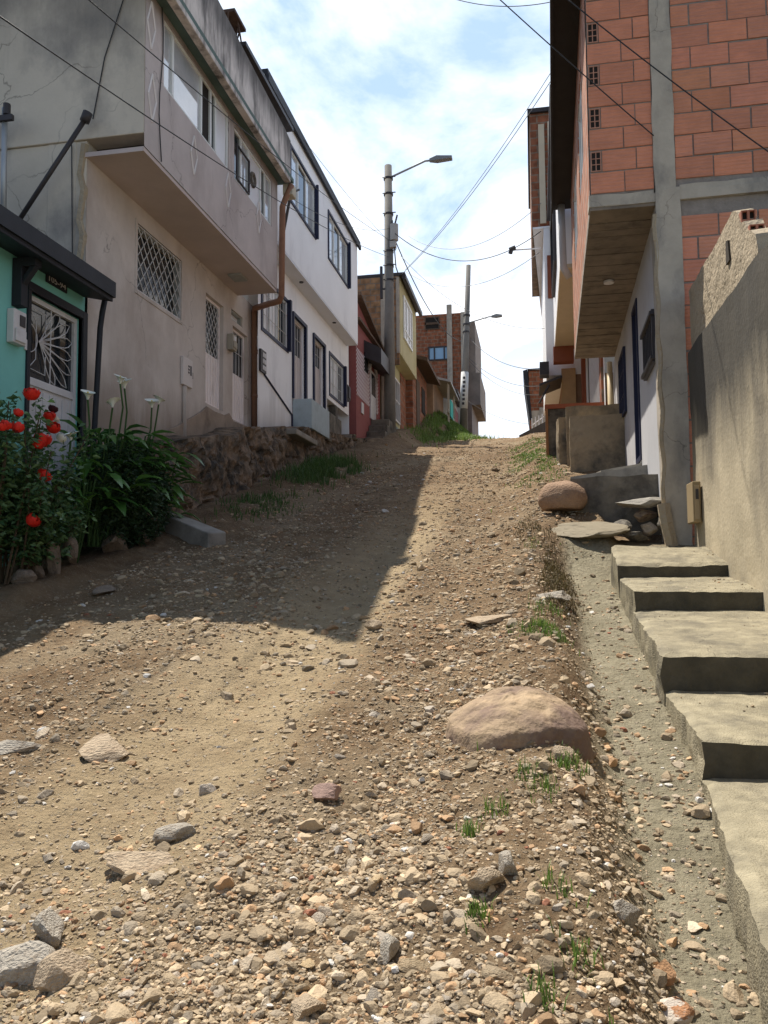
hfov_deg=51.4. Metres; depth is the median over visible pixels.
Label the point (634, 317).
door
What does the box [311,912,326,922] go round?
stone
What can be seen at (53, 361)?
door
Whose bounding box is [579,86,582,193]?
window
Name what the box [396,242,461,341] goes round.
power cable
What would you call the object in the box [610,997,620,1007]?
stone
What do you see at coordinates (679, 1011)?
rock
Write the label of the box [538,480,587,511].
boulder
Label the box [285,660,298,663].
stone
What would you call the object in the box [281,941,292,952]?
stone
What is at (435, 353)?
window
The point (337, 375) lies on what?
window
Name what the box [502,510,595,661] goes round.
dry weeds
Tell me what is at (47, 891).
stone
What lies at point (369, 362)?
house
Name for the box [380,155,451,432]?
utility pole
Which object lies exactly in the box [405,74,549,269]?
power cable
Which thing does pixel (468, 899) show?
stone
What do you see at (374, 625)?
rock
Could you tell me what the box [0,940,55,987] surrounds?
rock
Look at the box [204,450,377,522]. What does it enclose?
grass
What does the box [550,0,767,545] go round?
house
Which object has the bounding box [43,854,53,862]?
stone
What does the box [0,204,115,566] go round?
house
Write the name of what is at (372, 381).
door
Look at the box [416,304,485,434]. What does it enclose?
house
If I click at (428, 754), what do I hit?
stone
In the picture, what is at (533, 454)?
grass
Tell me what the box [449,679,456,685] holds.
stone
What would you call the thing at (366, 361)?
window
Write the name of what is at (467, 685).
stone
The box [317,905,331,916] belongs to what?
stone
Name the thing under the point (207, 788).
stone
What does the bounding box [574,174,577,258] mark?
window
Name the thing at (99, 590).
rock
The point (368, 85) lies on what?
sky
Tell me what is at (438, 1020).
stone
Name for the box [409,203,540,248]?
power cable
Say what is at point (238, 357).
door
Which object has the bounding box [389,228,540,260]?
power cable
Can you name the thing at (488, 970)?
stone
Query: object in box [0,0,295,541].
house
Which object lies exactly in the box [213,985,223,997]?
stone
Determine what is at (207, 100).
power cable
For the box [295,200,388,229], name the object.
power cable
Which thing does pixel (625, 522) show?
rock
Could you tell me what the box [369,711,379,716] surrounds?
stone
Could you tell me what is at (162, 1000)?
stone
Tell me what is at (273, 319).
window
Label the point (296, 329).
door
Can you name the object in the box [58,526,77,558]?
rock
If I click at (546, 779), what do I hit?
grass tuft
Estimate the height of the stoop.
1.070 m
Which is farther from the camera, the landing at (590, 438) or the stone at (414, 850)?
the landing at (590, 438)
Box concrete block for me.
[159,508,225,547]
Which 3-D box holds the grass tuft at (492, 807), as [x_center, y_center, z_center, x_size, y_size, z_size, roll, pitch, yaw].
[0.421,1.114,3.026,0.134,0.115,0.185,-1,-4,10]
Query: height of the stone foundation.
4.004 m
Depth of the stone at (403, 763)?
3.62 m
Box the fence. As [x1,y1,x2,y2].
[531,414,543,427]
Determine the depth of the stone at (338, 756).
3.65 m
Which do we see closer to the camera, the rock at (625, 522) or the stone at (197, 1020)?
the stone at (197, 1020)
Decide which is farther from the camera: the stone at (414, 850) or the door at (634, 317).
the door at (634, 317)
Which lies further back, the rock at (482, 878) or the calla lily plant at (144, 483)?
the calla lily plant at (144, 483)
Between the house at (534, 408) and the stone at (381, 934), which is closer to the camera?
the stone at (381, 934)
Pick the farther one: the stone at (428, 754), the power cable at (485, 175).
the power cable at (485, 175)
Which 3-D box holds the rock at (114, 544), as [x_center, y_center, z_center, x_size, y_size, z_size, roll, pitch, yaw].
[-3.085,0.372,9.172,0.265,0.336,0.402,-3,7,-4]
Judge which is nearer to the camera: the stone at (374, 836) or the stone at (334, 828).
the stone at (374, 836)
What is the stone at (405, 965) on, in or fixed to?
on the ground at (20, 600)
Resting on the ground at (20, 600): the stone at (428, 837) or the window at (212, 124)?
the stone at (428, 837)
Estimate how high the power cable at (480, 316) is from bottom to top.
3.608 m
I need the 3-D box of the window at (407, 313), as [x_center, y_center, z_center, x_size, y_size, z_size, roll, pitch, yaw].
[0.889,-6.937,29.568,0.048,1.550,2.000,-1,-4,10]
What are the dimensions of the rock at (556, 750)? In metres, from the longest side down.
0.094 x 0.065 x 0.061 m
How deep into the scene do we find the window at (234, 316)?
15.53 m
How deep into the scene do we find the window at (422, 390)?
34.67 m
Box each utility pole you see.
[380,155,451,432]
[460,265,501,428]
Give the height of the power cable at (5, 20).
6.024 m
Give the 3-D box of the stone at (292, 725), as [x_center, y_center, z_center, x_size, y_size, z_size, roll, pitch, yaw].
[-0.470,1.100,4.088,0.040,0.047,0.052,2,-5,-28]
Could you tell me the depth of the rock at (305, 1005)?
2.09 m
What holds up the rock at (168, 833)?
on the ground at (20, 600)
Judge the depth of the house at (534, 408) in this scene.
39.77 m
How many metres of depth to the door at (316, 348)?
20.82 m
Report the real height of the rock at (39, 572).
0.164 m
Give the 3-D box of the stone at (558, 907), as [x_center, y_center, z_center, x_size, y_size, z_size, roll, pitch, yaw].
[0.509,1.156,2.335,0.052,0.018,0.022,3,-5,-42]
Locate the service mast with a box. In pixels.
[0,102,13,207]
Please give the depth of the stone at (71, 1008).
2.12 m
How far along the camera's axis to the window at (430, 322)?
47.10 m
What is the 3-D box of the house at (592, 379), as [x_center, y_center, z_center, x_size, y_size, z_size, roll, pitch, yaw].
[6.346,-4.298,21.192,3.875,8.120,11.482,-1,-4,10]
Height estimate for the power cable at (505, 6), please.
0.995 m
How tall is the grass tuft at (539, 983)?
0.099 m
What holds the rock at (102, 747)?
on the ground at (20, 600)
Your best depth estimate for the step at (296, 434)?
16.93 m
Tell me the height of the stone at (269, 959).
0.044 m
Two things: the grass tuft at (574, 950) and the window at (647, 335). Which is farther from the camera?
the window at (647, 335)
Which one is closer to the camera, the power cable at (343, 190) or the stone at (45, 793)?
the stone at (45, 793)
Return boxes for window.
[135,218,182,324]
[164,20,227,167]
[231,310,240,325]
[234,128,270,225]
[261,288,291,352]
[292,152,313,232]
[329,216,346,282]
[329,351,346,407]
[364,352,367,373]
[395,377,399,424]
[403,295,412,351]
[421,387,424,415]
[425,316,439,329]
[428,346,446,360]
[550,210,556,297]
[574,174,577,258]
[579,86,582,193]
[618,346,626,416]
[640,309,654,380]
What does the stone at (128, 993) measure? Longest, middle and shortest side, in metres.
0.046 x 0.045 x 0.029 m
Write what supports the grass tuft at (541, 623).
on the ground at (20, 600)
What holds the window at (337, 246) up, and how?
in the house at (307, 332)
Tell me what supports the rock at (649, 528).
on the ground at (20, 600)
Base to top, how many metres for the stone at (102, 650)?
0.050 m
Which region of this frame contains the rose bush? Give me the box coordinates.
[0,387,105,584]
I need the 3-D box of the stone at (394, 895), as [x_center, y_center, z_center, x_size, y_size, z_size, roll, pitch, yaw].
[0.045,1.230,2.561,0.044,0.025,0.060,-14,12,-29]
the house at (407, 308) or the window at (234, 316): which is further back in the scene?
the house at (407, 308)
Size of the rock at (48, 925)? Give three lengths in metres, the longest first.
0.126 x 0.119 x 0.080 m
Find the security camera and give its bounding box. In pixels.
[508,245,540,253]
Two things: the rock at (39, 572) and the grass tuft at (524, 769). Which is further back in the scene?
the rock at (39, 572)
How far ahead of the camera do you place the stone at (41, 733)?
4.05 m
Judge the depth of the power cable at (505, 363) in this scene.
31.79 m
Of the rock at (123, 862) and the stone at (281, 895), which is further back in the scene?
the rock at (123, 862)
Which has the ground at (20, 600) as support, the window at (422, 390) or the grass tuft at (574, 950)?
the grass tuft at (574, 950)
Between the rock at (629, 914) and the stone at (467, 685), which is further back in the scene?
the stone at (467, 685)
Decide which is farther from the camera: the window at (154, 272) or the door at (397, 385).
the door at (397, 385)
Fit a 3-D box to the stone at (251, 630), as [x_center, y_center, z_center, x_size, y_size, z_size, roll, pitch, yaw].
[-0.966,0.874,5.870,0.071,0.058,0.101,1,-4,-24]
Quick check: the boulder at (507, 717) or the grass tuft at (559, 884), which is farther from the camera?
the boulder at (507, 717)
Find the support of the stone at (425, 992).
on the ground at (20, 600)
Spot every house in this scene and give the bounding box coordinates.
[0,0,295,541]
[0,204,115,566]
[164,68,360,445]
[349,292,389,437]
[357,272,422,428]
[406,355,439,427]
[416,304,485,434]
[427,377,458,422]
[443,388,459,422]
[523,368,544,429]
[527,106,613,414]
[547,84,605,404]
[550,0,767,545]
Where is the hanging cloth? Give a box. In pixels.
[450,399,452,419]
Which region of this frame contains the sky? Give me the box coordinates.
[218,0,549,437]
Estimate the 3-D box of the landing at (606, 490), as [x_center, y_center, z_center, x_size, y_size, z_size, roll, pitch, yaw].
[3.027,-0.074,10.659,1.067,1.320,2.870,-2,-4,14]
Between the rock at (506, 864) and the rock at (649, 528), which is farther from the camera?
the rock at (649, 528)
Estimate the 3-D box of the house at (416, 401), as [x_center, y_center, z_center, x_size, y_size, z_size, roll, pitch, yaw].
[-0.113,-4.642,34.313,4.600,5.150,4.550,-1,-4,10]
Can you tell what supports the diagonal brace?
attached to the house at (48, 285)
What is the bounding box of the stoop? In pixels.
[365,419,391,438]
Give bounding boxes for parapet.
[544,402,607,456]
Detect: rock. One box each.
[0,740,41,754]
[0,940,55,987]
[10,569,36,583]
[31,566,44,578]
[32,908,64,947]
[33,948,88,992]
[45,541,60,573]
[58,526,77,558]
[63,537,78,563]
[78,733,128,762]
[92,585,116,594]
[102,531,127,551]
[103,851,173,874]
[136,532,149,542]
[152,822,195,842]
[291,993,325,1020]
[312,783,341,800]
[365,619,382,630]
[380,933,399,963]
[464,614,512,623]
[467,867,504,891]
[498,850,517,875]
[536,590,570,601]
[552,746,574,760]
[613,899,641,925]
[614,519,631,534]
[616,497,660,507]
[622,531,648,541]
[634,509,656,521]
[640,522,657,535]
[653,959,675,986]
[657,518,661,533]
[660,996,694,1023]
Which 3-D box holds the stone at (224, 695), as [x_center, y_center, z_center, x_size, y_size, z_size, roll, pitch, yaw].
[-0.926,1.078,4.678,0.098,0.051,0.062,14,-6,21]
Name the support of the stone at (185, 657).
on the ground at (20, 600)
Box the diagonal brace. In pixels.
[19,110,92,218]
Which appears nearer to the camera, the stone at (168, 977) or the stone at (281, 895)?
the stone at (168, 977)
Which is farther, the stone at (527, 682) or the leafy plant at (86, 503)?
the leafy plant at (86, 503)
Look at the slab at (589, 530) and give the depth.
8.60 m
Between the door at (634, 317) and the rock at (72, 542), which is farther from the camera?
the door at (634, 317)
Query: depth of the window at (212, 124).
11.73 m
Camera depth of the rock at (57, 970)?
2.24 m
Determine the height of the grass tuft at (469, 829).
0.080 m
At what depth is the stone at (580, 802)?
3.05 m
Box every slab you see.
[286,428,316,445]
[519,422,545,436]
[552,521,629,538]
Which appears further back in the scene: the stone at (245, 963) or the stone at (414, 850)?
the stone at (414, 850)
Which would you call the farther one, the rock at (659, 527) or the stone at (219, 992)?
the rock at (659, 527)
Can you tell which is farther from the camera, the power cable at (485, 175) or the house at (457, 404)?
the house at (457, 404)
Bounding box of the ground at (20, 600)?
[0,414,761,1023]
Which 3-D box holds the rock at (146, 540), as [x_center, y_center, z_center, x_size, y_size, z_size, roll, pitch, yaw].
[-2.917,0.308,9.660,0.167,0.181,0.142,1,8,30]
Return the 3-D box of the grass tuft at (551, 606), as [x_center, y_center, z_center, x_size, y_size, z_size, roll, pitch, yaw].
[1.244,0.744,6.081,0.378,0.273,0.534,-1,-4,10]
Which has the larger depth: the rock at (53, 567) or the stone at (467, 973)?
the rock at (53, 567)
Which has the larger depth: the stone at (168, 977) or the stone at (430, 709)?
the stone at (430, 709)
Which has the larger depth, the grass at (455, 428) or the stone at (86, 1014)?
the grass at (455, 428)
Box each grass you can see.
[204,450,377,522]
[399,410,503,447]
[484,436,566,543]
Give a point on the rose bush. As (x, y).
(23, 530)
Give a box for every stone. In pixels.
[35,727,49,739]
[36,789,53,798]
[42,887,51,895]
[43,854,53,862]
[63,1002,81,1014]
[81,1011,90,1017]
[98,649,107,654]
[118,989,134,997]
[159,997,167,1004]
[162,972,179,986]
[172,908,182,919]
[179,654,189,660]
[190,1018,200,1023]
[199,783,215,795]
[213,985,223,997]
[218,851,227,857]
[220,691,233,699]
[238,861,250,870]
[239,953,257,972]
[248,627,256,632]
[262,950,284,965]
[273,892,285,901]
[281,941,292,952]
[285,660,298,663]
[287,722,295,729]
[300,958,314,967]
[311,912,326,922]
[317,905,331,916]
[329,824,340,833]
[334,845,344,854]
[335,754,345,758]
[357,829,365,835]
[364,988,380,1001]
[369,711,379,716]
[370,834,379,838]
[371,875,382,882]
[375,981,384,988]
[377,931,385,941]
[380,1008,387,1016]
[389,851,402,857]
[391,888,401,899]
[398,958,431,972]
[399,761,407,765]
[410,846,417,853]
[420,989,429,995]
[421,833,433,843]
[424,706,435,712]
[424,751,435,757]
[430,770,439,776]
[433,1017,445,1023]
[442,994,450,999]
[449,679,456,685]
[450,699,461,705]
[463,683,473,688]
[463,969,477,977]
[467,898,480,904]
[481,964,513,981]
[520,680,532,684]
[551,903,562,910]
[576,800,582,807]
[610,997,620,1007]
[631,946,641,956]
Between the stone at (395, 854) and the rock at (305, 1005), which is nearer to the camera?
the rock at (305, 1005)
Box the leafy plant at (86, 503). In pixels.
[41,455,126,562]
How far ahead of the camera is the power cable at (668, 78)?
8.44 m
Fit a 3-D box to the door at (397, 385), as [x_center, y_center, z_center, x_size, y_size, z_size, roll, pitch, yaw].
[0.419,-4.123,29.260,0.058,1.600,1.800,-1,-4,10]
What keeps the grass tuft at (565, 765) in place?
on the ground at (20, 600)
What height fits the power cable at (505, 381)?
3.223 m
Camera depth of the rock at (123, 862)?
2.83 m
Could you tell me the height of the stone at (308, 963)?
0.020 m
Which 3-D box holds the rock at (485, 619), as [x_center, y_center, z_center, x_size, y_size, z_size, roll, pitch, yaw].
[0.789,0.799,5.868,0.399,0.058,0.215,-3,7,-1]
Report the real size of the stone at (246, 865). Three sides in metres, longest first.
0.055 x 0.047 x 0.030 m
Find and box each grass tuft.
[456,814,483,838]
[457,894,494,937]
[477,789,510,824]
[508,613,579,655]
[514,758,540,782]
[522,960,570,1012]
[524,537,540,548]
[524,768,559,802]
[528,592,572,624]
[532,859,592,907]
[545,912,604,983]
[546,751,588,778]
[562,741,589,775]
[608,1007,613,1023]
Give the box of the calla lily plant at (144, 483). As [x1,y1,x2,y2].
[49,374,203,548]
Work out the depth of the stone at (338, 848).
2.90 m
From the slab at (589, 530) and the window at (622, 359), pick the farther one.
the window at (622, 359)
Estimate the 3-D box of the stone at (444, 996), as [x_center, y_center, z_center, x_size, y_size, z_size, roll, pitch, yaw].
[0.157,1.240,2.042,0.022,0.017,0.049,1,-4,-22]
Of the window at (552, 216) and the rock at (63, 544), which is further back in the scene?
the window at (552, 216)
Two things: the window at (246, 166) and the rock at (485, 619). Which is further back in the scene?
the window at (246, 166)
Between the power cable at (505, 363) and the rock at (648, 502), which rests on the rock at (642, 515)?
the rock at (648, 502)
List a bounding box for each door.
[28,295,76,490]
[205,296,219,408]
[232,329,243,423]
[292,311,307,398]
[313,333,325,408]
[369,370,375,419]
[416,379,419,426]
[588,358,589,402]
[631,298,641,463]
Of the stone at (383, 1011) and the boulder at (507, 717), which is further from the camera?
the boulder at (507, 717)
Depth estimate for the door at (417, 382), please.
32.99 m
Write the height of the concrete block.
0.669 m
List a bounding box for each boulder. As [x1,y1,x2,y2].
[445,686,593,762]
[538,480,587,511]
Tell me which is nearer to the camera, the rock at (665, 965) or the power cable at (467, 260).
the rock at (665, 965)
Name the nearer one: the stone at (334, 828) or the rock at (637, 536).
the stone at (334, 828)
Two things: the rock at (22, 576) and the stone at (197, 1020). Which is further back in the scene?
the rock at (22, 576)
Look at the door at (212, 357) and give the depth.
14.40 m
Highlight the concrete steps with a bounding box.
[611,545,767,1023]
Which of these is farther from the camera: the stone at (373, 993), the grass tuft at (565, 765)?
the grass tuft at (565, 765)
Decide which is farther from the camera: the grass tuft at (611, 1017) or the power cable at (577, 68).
the power cable at (577, 68)
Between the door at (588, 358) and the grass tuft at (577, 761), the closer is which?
the grass tuft at (577, 761)
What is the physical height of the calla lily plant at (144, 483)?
2.130 m
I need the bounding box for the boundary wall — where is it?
[686,208,767,612]
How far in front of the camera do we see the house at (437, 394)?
37.26 m
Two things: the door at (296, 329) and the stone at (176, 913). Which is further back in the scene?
the door at (296, 329)
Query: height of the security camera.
0.268 m
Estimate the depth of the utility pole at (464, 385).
41.43 m
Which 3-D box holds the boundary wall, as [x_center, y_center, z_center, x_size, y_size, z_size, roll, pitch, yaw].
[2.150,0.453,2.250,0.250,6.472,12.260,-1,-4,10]
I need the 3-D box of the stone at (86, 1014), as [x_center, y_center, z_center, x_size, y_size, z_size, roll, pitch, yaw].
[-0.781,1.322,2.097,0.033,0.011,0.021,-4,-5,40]
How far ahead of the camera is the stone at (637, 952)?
2.27 m
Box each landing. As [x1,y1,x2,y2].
[556,404,625,472]
[570,463,661,534]
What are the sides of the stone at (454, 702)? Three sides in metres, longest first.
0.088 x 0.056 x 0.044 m
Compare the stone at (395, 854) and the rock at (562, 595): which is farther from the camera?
the rock at (562, 595)
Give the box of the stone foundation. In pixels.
[87,426,366,514]
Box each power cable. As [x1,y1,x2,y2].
[0,16,388,256]
[89,0,388,239]
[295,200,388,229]
[304,140,381,233]
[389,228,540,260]
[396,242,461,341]
[401,82,549,274]
[401,256,544,328]
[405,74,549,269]
[405,252,539,286]
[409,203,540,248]
[459,0,549,6]
[469,358,538,386]
[472,341,538,369]
[500,0,653,135]
[568,0,767,151]
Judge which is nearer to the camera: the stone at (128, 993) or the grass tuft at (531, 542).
the stone at (128, 993)
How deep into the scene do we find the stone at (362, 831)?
3.03 m
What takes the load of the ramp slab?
on the ground at (20, 600)
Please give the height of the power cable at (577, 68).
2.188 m
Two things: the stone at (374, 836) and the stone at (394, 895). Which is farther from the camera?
the stone at (374, 836)
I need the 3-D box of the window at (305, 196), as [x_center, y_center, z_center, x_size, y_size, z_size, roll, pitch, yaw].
[-1.875,-7.221,18.144,0.055,1.166,1.956,-1,-4,10]
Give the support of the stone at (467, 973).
on the ground at (20, 600)
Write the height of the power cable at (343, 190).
1.456 m
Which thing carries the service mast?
on the house at (48, 285)
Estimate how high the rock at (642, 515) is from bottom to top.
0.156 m
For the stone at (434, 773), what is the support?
on the ground at (20, 600)
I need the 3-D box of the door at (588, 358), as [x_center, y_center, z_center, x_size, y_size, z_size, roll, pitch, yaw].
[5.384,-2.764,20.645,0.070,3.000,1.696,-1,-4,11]
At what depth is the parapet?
15.98 m
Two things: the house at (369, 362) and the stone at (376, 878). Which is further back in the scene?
the house at (369, 362)
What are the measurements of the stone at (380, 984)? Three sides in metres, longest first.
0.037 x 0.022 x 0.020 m
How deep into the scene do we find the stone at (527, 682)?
4.33 m
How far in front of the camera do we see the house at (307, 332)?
19.03 m
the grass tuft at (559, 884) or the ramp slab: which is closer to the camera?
the grass tuft at (559, 884)
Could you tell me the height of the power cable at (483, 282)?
2.670 m
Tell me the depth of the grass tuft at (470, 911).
2.34 m
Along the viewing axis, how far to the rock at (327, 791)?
3.29 m
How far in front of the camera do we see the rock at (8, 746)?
3.85 m
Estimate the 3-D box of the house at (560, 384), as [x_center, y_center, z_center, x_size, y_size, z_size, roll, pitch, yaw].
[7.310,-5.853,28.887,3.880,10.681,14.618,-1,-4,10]
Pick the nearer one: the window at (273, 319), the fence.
the window at (273, 319)
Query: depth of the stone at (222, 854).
2.85 m
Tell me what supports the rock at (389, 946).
on the ground at (20, 600)

